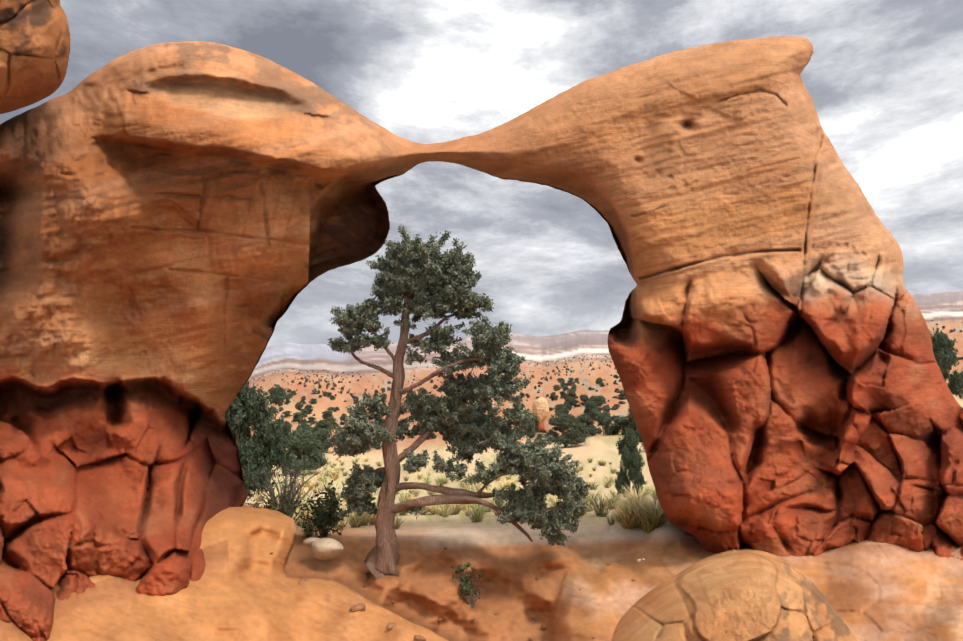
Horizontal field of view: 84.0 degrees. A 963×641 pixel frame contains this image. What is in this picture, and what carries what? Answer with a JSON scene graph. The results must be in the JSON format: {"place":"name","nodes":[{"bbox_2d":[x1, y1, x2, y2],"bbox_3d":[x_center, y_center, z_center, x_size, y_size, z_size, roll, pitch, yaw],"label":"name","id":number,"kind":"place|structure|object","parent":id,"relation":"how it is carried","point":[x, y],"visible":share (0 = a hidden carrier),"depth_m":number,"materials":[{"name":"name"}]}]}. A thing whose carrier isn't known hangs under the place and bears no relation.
{"place":"outdoors","nodes":[
{"label":"outdoors","id":0,"kind":"place"},
{"bbox_2d":[0,291,962,640],"bbox_3d":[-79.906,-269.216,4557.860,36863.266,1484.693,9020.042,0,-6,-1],"label":"ground","id":1,"kind":"structure","parent":0,"point":[246,587],"depth_m":6.89,"materials":[{"name":"soil"}]},
{"bbox_2d":[0,0,69,113],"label":"boulder","id":2,"kind":"object","parent":1,"relation":"on","point":[34,46],"visible":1,"depth_m":4.53,"materials":[{"name":"stone"}]},
{"bbox_2d":[225,381,295,501],"bbox_3d":[-7.769,3.942,17.175,3.184,4.458,2.495,-1,-6,8],"label":"juniper","id":3,"kind":"object","parent":1,"relation":"on","point":[264,446],"visible":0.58,"depth_m":16.85,"materials":[{"name":"green plant"}]},
{"bbox_2d":[248,492,292,513],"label":"grass tuft","id":4,"kind":"object","parent":1,"relation":"on","point":[271,506],"visible":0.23,"depth_m":8.99,"materials":[{"name":"green plant"}]},
{"bbox_2d":[266,386,290,404],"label":"juniper","id":5,"kind":"object","parent":1,"relation":"on","point":[277,393],"visible":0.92,"depth_m":265.63,"materials":[{"name":"green plant"}]},
{"bbox_2d":[280,423,291,436],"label":"juniper","id":6,"kind":"object","parent":1,"relation":"on","point":[286,427],"visible":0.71,"depth_m":93.28,"materials":[{"name":"green plant"}]},
{"bbox_2d":[280,410,291,417],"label":"bush","id":7,"kind":"object","parent":1,"relation":"on","point":[286,413],"visible":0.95,"depth_m":165.03,"materials":[{"name":"green plant"}]},
{"bbox_2d":[242,454,330,521],"bbox_3d":[-3.393,3.026,9.236,1.396,1.333,1.547,0,-6,-1],"label":"dead bush","id":8,"kind":"object","parent":1,"relation":"on","point":[292,487],"visible":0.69,"depth_m":9.17,"materials":[{"name":"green plant"}]},
{"bbox_2d":[291,411,306,423],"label":"juniper","id":9,"kind":"object","parent":1,"relation":"on","point":[298,416],"visible":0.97,"depth_m":143.52,"materials":[{"name":"green plant"}]},
{"bbox_2d":[296,403,303,410],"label":"bush","id":10,"kind":"object","parent":1,"relation":"on","point":[299,406],"visible":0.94,"depth_m":210.57,"materials":[{"name":"green plant"}]},
{"bbox_2d":[292,422,311,434],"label":"juniper","id":11,"kind":"object","parent":1,"relation":"on","point":[302,426],"visible":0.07,"depth_m":75.02,"materials":[{"name":"green plant"}]},
{"bbox_2d":[298,578,306,584],"bbox_3d":[-1.952,2.861,5.846,0.082,0.041,0.097,15,14,10],"label":"pebble","id":12,"kind":"object","parent":1,"relation":"on","point":[302,580],"visible":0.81,"depth_m":5.84,"materials":[{"name":"stone"}]},
{"bbox_2d":[279,428,327,473],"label":"juniper","id":13,"kind":"object","parent":1,"relation":"on","point":[307,442],"visible":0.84,"depth_m":44.46,"materials":[{"name":"green plant"}]},
{"bbox_2d":[301,408,307,416],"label":"bush","id":14,"kind":"object","parent":1,"relation":"on","point":[304,411],"visible":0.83,"depth_m":169.94,"materials":[{"name":"green plant"}]},
{"bbox_2d":[293,503,317,521],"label":"grass tuft","id":15,"kind":"object","parent":1,"relation":"on","point":[302,511],"visible":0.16,"depth_m":13.39,"materials":[{"name":"yellow plant"}]},
{"bbox_2d":[297,509,313,526],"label":"grass tuft","id":16,"kind":"object","parent":1,"relation":"on","point":[305,518],"visible":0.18,"depth_m":11.59,"materials":[{"name":"green plant"}]},
{"bbox_2d":[296,517,316,536],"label":"grass tuft","id":17,"kind":"object","parent":1,"relation":"on","point":[305,533],"visible":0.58,"depth_m":8.96,"materials":[{"name":"green plant"}]},
{"bbox_2d":[299,477,314,485],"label":"grass tuft","id":18,"kind":"object","parent":1,"relation":"on","point":[308,482],"visible":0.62,"depth_m":35.14,"materials":[{"name":"yellow plant"}]},
{"bbox_2d":[304,404,313,413],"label":"bush","id":19,"kind":"object","parent":1,"relation":"on","point":[308,407],"visible":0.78,"depth_m":185.57,"materials":[{"name":"green plant"}]},
{"bbox_2d":[306,417,316,423],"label":"bush","id":20,"kind":"object","parent":1,"relation":"on","point":[311,419],"visible":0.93,"depth_m":142.27,"materials":[{"name":"green plant"}]},
{"bbox_2d":[303,537,319,545],"bbox_3d":[-2.362,3.105,7.499,0.292,0.149,0.227,0,-6,-1],"label":"stone","id":21,"kind":"object","parent":1,"relation":"on","point":[309,541],"visible":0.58,"depth_m":7.42,"materials":[{"name":"beige stone"}]},
{"bbox_2d":[309,398,317,403],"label":"bush","id":22,"kind":"object","parent":1,"relation":"on","point":[313,401],"visible":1,"depth_m":253.03,"materials":[{"name":"green plant"}]},
{"bbox_2d":[303,425,324,450],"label":"juniper","id":23,"kind":"object","parent":1,"relation":"on","point":[315,428],"visible":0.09,"depth_m":74.62,"materials":[{"name":"green plant"}]},
{"bbox_2d":[280,480,348,537],"bbox_3d":[-2.727,3.150,8.905,1.053,0.944,1.179,-2,-6,24],"label":"green bush","id":24,"kind":"object","parent":1,"relation":"on","point":[325,516],"visible":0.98,"depth_m":8.83,"materials":[{"name":"green plant"}]},
{"bbox_2d":[315,420,331,429],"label":"juniper","id":25,"kind":"object","parent":1,"relation":"on","point":[322,424],"visible":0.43,"depth_m":100.29,"materials":[{"name":"green plant"}]},
{"bbox_2d":[313,428,334,452],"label":"juniper","id":26,"kind":"object","parent":1,"relation":"on","point":[323,435],"visible":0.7,"depth_m":71.14,"materials":[{"name":"green plant"}]},
{"bbox_2d":[317,478,332,488],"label":"grass tuft","id":27,"kind":"object","parent":1,"relation":"on","point":[322,484],"visible":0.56,"depth_m":33.03,"materials":[{"name":"yellow plant"}]},
{"bbox_2d":[310,538,343,559],"bbox_3d":[-2.149,3.176,7.433,0.486,0.347,0.498,0,-6,-1],"label":"stone","id":28,"kind":"object","parent":1,"relation":"on","point":[326,548],"visible":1,"depth_m":7.25,"materials":[{"name":"beige stone"}]},
{"bbox_2d":[322,410,332,418],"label":"bush","id":29,"kind":"object","parent":1,"relation":"on","point":[326,414],"visible":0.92,"depth_m":157.35,"materials":[{"name":"green plant"}]},
{"bbox_2d":[322,416,337,430],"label":"juniper","id":30,"kind":"object","parent":1,"relation":"on","point":[331,420],"visible":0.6,"depth_m":116.87,"materials":[{"name":"green plant"}]},
{"bbox_2d":[328,470,338,477],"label":"grass tuft","id":31,"kind":"object","parent":1,"relation":"on","point":[332,473],"visible":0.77,"depth_m":42.57,"materials":[{"name":"yellow plant"}]},
{"bbox_2d":[340,413,346,424],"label":"bush","id":32,"kind":"object","parent":1,"relation":"on","point":[343,415],"visible":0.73,"depth_m":144.42,"materials":[{"name":"green plant"}]},
{"bbox_2d":[335,514,358,530],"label":"grass tuft","id":33,"kind":"object","parent":1,"relation":"on","point":[340,523],"visible":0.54,"depth_m":10.19,"materials":[{"name":"green plant"}]},
{"bbox_2d":[343,504,368,527],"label":"grass tuft","id":34,"kind":"object","parent":1,"relation":"on","point":[357,522],"visible":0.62,"depth_m":11.35,"materials":[{"name":"green plant"}]},
{"bbox_2d":[349,603,365,611],"bbox_3d":[-1.006,2.344,4.345,0.129,0.082,0.083,1,-5,-27],"label":"pebble","id":35,"kind":"object","parent":1,"relation":"on","point":[358,607],"visible":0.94,"depth_m":4.32,"materials":[{"name":"stone"}]},
{"bbox_2d":[342,505,373,525],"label":"grass tuft","id":36,"kind":"object","parent":1,"relation":"on","point":[366,522],"visible":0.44,"depth_m":12.04,"materials":[{"name":"green plant"}]},
{"bbox_2d":[366,411,375,419],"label":"bush","id":37,"kind":"object","parent":1,"relation":"on","point":[371,415],"visible":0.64,"depth_m":167.04,"materials":[{"name":"green plant"}]},
{"bbox_2d":[368,514,375,524],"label":"grass tuft","id":38,"kind":"object","parent":1,"relation":"on","point":[373,518],"visible":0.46,"depth_m":12.43,"materials":[{"name":"green plant"}]},
{"bbox_2d":[372,444,381,449],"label":"bush","id":39,"kind":"object","parent":1,"relation":"on","point":[377,447],"visible":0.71,"depth_m":79.80,"materials":[{"name":"green plant"}]},
{"bbox_2d":[386,622,395,629],"bbox_3d":[-0.656,2.220,3.877,0.064,0.046,0.077,3,0,8],"label":"pebble","id":40,"kind":"object","parent":1,"relation":"on","point":[390,625],"visible":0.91,"depth_m":3.86,"materials":[{"name":"stone"}]},
{"bbox_2d":[395,429,404,435],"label":"bush","id":41,"kind":"object","parent":1,"relation":"on","point":[398,431],"visible":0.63,"depth_m":105.93,"materials":[{"name":"green plant"}]},
{"bbox_2d":[394,514,409,528],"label":"grass tuft","id":42,"kind":"object","parent":1,"relation":"on","point":[397,525],"visible":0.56,"depth_m":10.29,"materials":[{"name":"green plant"}]},
{"bbox_2d":[394,498,409,515],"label":"grass tuft","id":43,"kind":"object","parent":1,"relation":"on","point":[402,513],"visible":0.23,"depth_m":16.88,"materials":[{"name":"green plant"}]},
{"bbox_2d":[398,418,410,430],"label":"juniper","id":44,"kind":"object","parent":1,"relation":"on","point":[403,426],"visible":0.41,"depth_m":115.54,"materials":[{"name":"green plant"}]},
{"bbox_2d":[396,491,417,501],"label":"grass tuft","id":45,"kind":"object","parent":1,"relation":"on","point":[403,498],"visible":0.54,"depth_m":22.65,"materials":[{"name":"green plant"}]},
{"bbox_2d":[414,635,425,640],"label":"pebble","id":46,"kind":"object","parent":1,"relation":"on","point":[419,638],"visible":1,"depth_m":3.47,"materials":[{"name":"stone"}]},
{"bbox_2d":[426,505,441,514],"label":"grass tuft","id":47,"kind":"object","parent":1,"relation":"on","point":[434,512],"visible":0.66,"depth_m":16.12,"materials":[{"name":"yellow plant"}]},
{"bbox_2d":[432,475,448,485],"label":"grass tuft","id":48,"kind":"object","parent":1,"relation":"on","point":[441,481],"visible":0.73,"depth_m":31.02,"materials":[{"name":"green plant"}]},
{"bbox_2d":[436,505,454,516],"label":"grass tuft","id":49,"kind":"object","parent":1,"relation":"on","point":[445,512],"visible":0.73,"depth_m":14.57,"materials":[{"name":"yellow plant"}]},
{"bbox_2d":[447,504,465,514],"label":"grass tuft","id":50,"kind":"object","parent":1,"relation":"on","point":[455,510],"visible":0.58,"depth_m":15.43,"materials":[{"name":"yellow plant"}]},
{"bbox_2d":[327,224,593,582],"bbox_3d":[-0.301,1.481,7.436,3.672,5.518,1.705,0,-6,-1],"label":"juniper tree","id":51,"kind":"object","parent":1,"relation":"on","point":[427,279],"visible":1,"depth_m":7.23,"materials":[{"name":"green plant"}]},
{"bbox_2d":[459,505,471,515],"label":"grass tuft","id":52,"kind":"object","parent":1,"relation":"on","point":[465,512],"visible":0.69,"depth_m":14.46,"materials":[{"name":"yellow plant"}]},
{"bbox_2d":[458,485,478,490],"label":"grass tuft","id":53,"kind":"object","parent":1,"relation":"on","point":[468,488],"visible":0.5,"depth_m":24.06,"materials":[{"name":"yellow plant"}]},
{"bbox_2d":[451,562,488,607],"bbox_3d":[-0.140,3.522,7.140,0.562,0.547,0.439,0,-6,-1],"label":"shrub","id":54,"kind":"object","parent":1,"relation":"on","point":[470,587],"visible":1,"depth_m":7.11,"materials":[{"name":"green plant"}]},
{"bbox_2d":[463,504,488,514],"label":"grass tuft","id":55,"kind":"object","parent":1,"relation":"on","point":[474,508],"visible":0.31,"depth_m":14.49,"materials":[{"name":"yellow plant"}]},
{"bbox_2d":[458,504,501,521],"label":"grass tuft","id":56,"kind":"object","parent":1,"relation":"on","point":[475,517],"visible":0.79,"depth_m":11.75,"materials":[{"name":"green plant"}]},
{"bbox_2d":[0,36,962,640],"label":"arch rock","id":57,"kind":"object","parent":1,"relation":"on","point":[182,224],"visible":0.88,"depth_m":6.95,"materials":[{"name":"stone"}]},
{"bbox_2d":[478,498,495,511],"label":"grass tuft","id":58,"kind":"object","parent":1,"relation":"on","point":[489,507],"visible":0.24,"depth_m":15.34,"materials":[{"name":"yellow plant"}]},
{"bbox_2d":[521,420,535,438],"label":"juniper","id":59,"kind":"object","parent":1,"relation":"on","point":[530,432],"visible":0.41,"depth_m":83.86,"materials":[{"name":"green plant"}]},
{"bbox_2d":[532,415,539,433],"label":"shrub","id":60,"kind":"object","parent":1,"relation":"on","point":[536,428],"visible":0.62,"depth_m":94.99,"materials":[{"name":"green plant"}]},
{"bbox_2d":[532,397,548,431],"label":"hoodoo","id":61,"kind":"object","parent":1,"relation":"on","point":[540,408],"visible":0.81,"depth_m":98.99,"materials":[{"name":"stone"}]},
{"bbox_2d":[549,392,557,400],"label":"shrub","id":62,"kind":"object","parent":1,"relation":"on","point":[553,396],"visible":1,"depth_m":223.25,"materials":[{"name":"green plant"}]},
{"bbox_2d":[553,384,561,390],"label":"shrub","id":63,"kind":"object","parent":1,"relation":"on","point":[556,387],"visible":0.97,"depth_m":301.50,"materials":[{"name":"green plant"}]},
{"bbox_2d":[554,404,566,412],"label":"shrub","id":64,"kind":"object","parent":1,"relation":"on","point":[560,407],"visible":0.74,"depth_m":142.74,"materials":[{"name":"green plant"}]},
{"bbox_2d":[544,412,588,447],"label":"juniper","id":65,"kind":"object","parent":1,"relation":"on","point":[576,434],"visible":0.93,"depth_m":63.67,"materials":[{"name":"green plant"}]},
{"bbox_2d":[564,402,571,410],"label":"shrub","id":66,"kind":"object","parent":1,"relation":"on","point":[568,407],"visible":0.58,"depth_m":153.01,"materials":[{"name":"green plant"}]},
{"bbox_2d":[565,396,572,407],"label":"shrub","id":67,"kind":"object","parent":1,"relation":"on","point":[569,399],"visible":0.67,"depth_m":160.32,"materials":[{"name":"green plant"}]},
{"bbox_2d":[563,391,577,399],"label":"shrub","id":68,"kind":"object","parent":1,"relation":"on","point":[572,394],"visible":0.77,"depth_m":197.21,"materials":[{"name":"green plant"}]},
{"bbox_2d":[569,399,579,406],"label":"shrub","id":69,"kind":"object","parent":1,"relation":"on","point":[574,403],"visible":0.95,"depth_m":160.53,"materials":[{"name":"green plant"}]},
{"bbox_2d":[579,394,590,405],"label":"shrub","id":70,"kind":"object","parent":1,"relation":"on","point":[584,398],"visible":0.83,"depth_m":158.75,"materials":[{"name":"green plant"}]},
{"bbox_2d":[578,413,597,433],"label":"juniper","id":71,"kind":"object","parent":1,"relation":"on","point":[587,421],"visible":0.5,"depth_m":75.43,"materials":[{"name":"green plant"}]},
{"bbox_2d":[583,400,598,419],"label":"juniper","id":72,"kind":"object","parent":1,"relation":"on","point":[590,406],"visible":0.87,"depth_m":106.35,"materials":[{"name":"green plant"}]},
{"bbox_2d":[584,476,604,489],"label":"grass tuft","id":73,"kind":"object","parent":1,"relation":"on","point":[594,488],"visible":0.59,"depth_m":23.62,"materials":[{"name":"beige plant"}]},
{"bbox_2d":[591,395,606,405],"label":"juniper","id":74,"kind":"object","parent":1,"relation":"on","point":[599,400],"visible":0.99,"depth_m":154.97,"materials":[{"name":"green plant"}]},
{"bbox_2d":[587,491,619,516],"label":"grass tuft","id":75,"kind":"object","parent":1,"relation":"on","point":[599,511],"visible":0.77,"depth_m":11.96,"materials":[{"name":"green plant"}]},
{"bbox_2d":[596,410,613,435],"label":"juniper","id":76,"kind":"object","parent":1,"relation":"on","point":[604,420],"visible":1,"depth_m":79.79,"materials":[{"name":"green plant"}]},
{"bbox_2d":[596,472,616,482],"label":"grass tuft","id":77,"kind":"object","parent":1,"relation":"on","point":[607,477],"visible":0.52,"depth_m":27.67,"materials":[{"name":"beige plant"}]},
{"bbox_2d":[602,404,612,420],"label":"juniper","id":78,"kind":"object","parent":1,"relation":"on","point":[606,407],"visible":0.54,"depth_m":109.20,"materials":[{"name":"green plant"}]},
{"bbox_2d":[601,477,614,487],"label":"grass tuft","id":79,"kind":"object","parent":1,"relation":"on","point":[606,483],"visible":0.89,"depth_m":24.95,"materials":[{"name":"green plant"}]},
{"bbox_2d":[601,510,618,524],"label":"grass tuft","id":80,"kind":"object","parent":1,"relation":"on","point":[611,522],"visible":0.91,"depth_m":9.79,"materials":[{"name":"green plant"}]},
{"bbox_2d":[601,484,623,498],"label":"grass tuft","id":81,"kind":"object","parent":1,"relation":"on","point":[612,492],"visible":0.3,"depth_m":18.25,"materials":[{"name":"beige plant"}]},
{"bbox_2d":[592,492,634,509],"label":"grass tuft","id":82,"kind":"object","parent":1,"relation":"on","point":[609,500],"visible":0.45,"depth_m":14.40,"materials":[{"name":"beige plant"}]},
{"bbox_2d":[607,507,624,521],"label":"grass tuft","id":83,"kind":"object","parent":1,"relation":"on","point":[616,514],"visible":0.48,"depth_m":10.32,"materials":[{"name":"beige plant"}]},
{"bbox_2d":[610,415,631,434],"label":"juniper","id":84,"kind":"object","parent":1,"relation":"on","point":[617,427],"visible":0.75,"depth_m":79.45,"materials":[{"name":"green plant"}]},
{"bbox_2d":[617,392,626,399],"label":"shrub","id":85,"kind":"object","parent":1,"relation":"on","point":[622,395],"visible":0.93,"depth_m":188.09,"materials":[{"name":"green plant"}]},
{"bbox_2d":[604,499,646,529],"bbox_3d":[2.532,3.369,9.304,0.924,0.446,0.814,-4,-7,37],"label":"grass tuft","id":86,"kind":"object","parent":1,"relation":"on","point":[624,524],"visible":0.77,"depth_m":9.31,"materials":[{"name":"green plant"}]},
{"bbox_2d":[611,500,646,527],"bbox_3d":[2.569,3.370,9.224,0.964,0.428,0.907,-5,-7,40],"label":"grass tuft","id":87,"kind":"object","parent":1,"relation":"on","point":[624,519],"visible":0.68,"depth_m":9.23,"materials":[{"name":"green plant"}]},
{"bbox_2d":[614,427,645,496],"bbox_3d":[4.745,4.596,17.144,0.973,2.563,0.902,-2,-6,17],"label":"juniper","id":88,"kind":"object","parent":1,"relation":"on","point":[631,456],"visible":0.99,"depth_m":17.03,"materials":[{"name":"green plant"}]},
{"bbox_2d":[625,411,637,433],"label":"juniper","id":89,"kind":"object","parent":1,"relation":"on","point":[630,417],"visible":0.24,"depth_m":76.06,"materials":[{"name":"green plant"}]},
{"bbox_2d":[611,495,657,515],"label":"grass tuft","id":90,"kind":"object","parent":1,"relation":"on","point":[629,505],"visible":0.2,"depth_m":9.87,"materials":[{"name":"beige plant"}]},
{"bbox_2d":[612,490,656,506],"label":"grass tuft","id":91,"kind":"object","parent":1,"relation":"on","point":[634,497],"visible":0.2,"depth_m":12.08,"materials":[{"name":"beige plant"}]},
{"bbox_2d":[618,489,651,500],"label":"grass tuft","id":92,"kind":"object","parent":1,"relation":"on","point":[640,494],"visible":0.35,"depth_m":14.80,"materials":[{"name":"beige plant"}]},
{"bbox_2d":[614,494,657,511],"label":"grass tuft","id":93,"kind":"object","parent":1,"relation":"on","point":[635,502],"visible":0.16,"depth_m":10.38,"materials":[{"name":"beige plant"}]},
{"bbox_2d":[620,484,654,500],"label":"grass tuft","id":94,"kind":"object","parent":1,"relation":"on","point":[636,492],"visible":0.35,"depth_m":15.06,"materials":[{"name":"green plant"}]},
{"bbox_2d":[623,483,651,496],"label":"grass tuft","id":95,"kind":"object","parent":1,"relation":"on","point":[639,490],"visible":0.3,"depth_m":15.81,"materials":[{"name":"beige plant"}]},
{"bbox_2d":[616,493,661,526],"bbox_3d":[2.798,3.341,9.345,1.176,0.523,1.106,-2,-6,20],"label":"grass tuft","id":96,"kind":"object","parent":1,"relation":"on","point":[635,508],"visible":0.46,"depth_m":9.56,"materials":[{"name":"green plant"}]},
{"bbox_2d":[635,426,644,449],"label":"juniper","id":97,"kind":"object","parent":1,"relation":"on","point":[639,435],"visible":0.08,"depth_m":51.39,"materials":[{"name":"green plant"}]},
{"bbox_2d":[619,494,666,527],"bbox_3d":[2.856,3.192,8.975,1.067,0.515,0.940,2,-6,-17],"label":"grass tuft","id":98,"kind":"object","parent":1,"relation":"on","point":[649,519],"visible":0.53,"depth_m":9.07,"materials":[{"name":"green plant"}]},
{"bbox_2d":[622,505,665,533],"bbox_3d":[2.843,3.288,8.833,0.948,0.421,0.892,5,-7,-41],"label":"grass tuft","id":99,"kind":"object","parent":1,"relation":"on","point":[647,528],"visible":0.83,"depth_m":8.81,"materials":[{"name":"green plant"}]},
{"bbox_2d":[637,507,666,527],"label":"grass tuft","id":100,"kind":"object","parent":1,"relation":"on","point":[654,519],"visible":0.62,"depth_m":8.86,"materials":[{"name":"green plant"}]},
{"bbox_2d":[638,498,667,523],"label":"grass tuft","id":101,"kind":"object","parent":1,"relation":"on","point":[655,511],"visible":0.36,"depth_m":9.03,"materials":[{"name":"green plant"}]},
{"bbox_2d":[639,503,668,524],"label":"grass tuft","id":102,"kind":"object","parent":1,"relation":"on","point":[657,517],"visible":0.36,"depth_m":8.97,"materials":[{"name":"green plant"}]},
{"bbox_2d":[611,548,857,640],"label":"boulder","id":103,"kind":"object","parent":1,"relation":"on","point":[746,594],"visible":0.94,"depth_m":2.99,"materials":[{"name":"stone"}]},
{"bbox_2d":[928,326,962,398],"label":"juniper","id":104,"kind":"object","parent":1,"relation":"on","point":[943,344],"visible":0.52,"depth_m":69.62,"materials":[{"name":"green plant"}]},
{"bbox_2d":[0,0,962,347],"label":"sky","id":105,"kind":"structure","parent":0,"point":[883,79],"materials":[{"name":"grey"}]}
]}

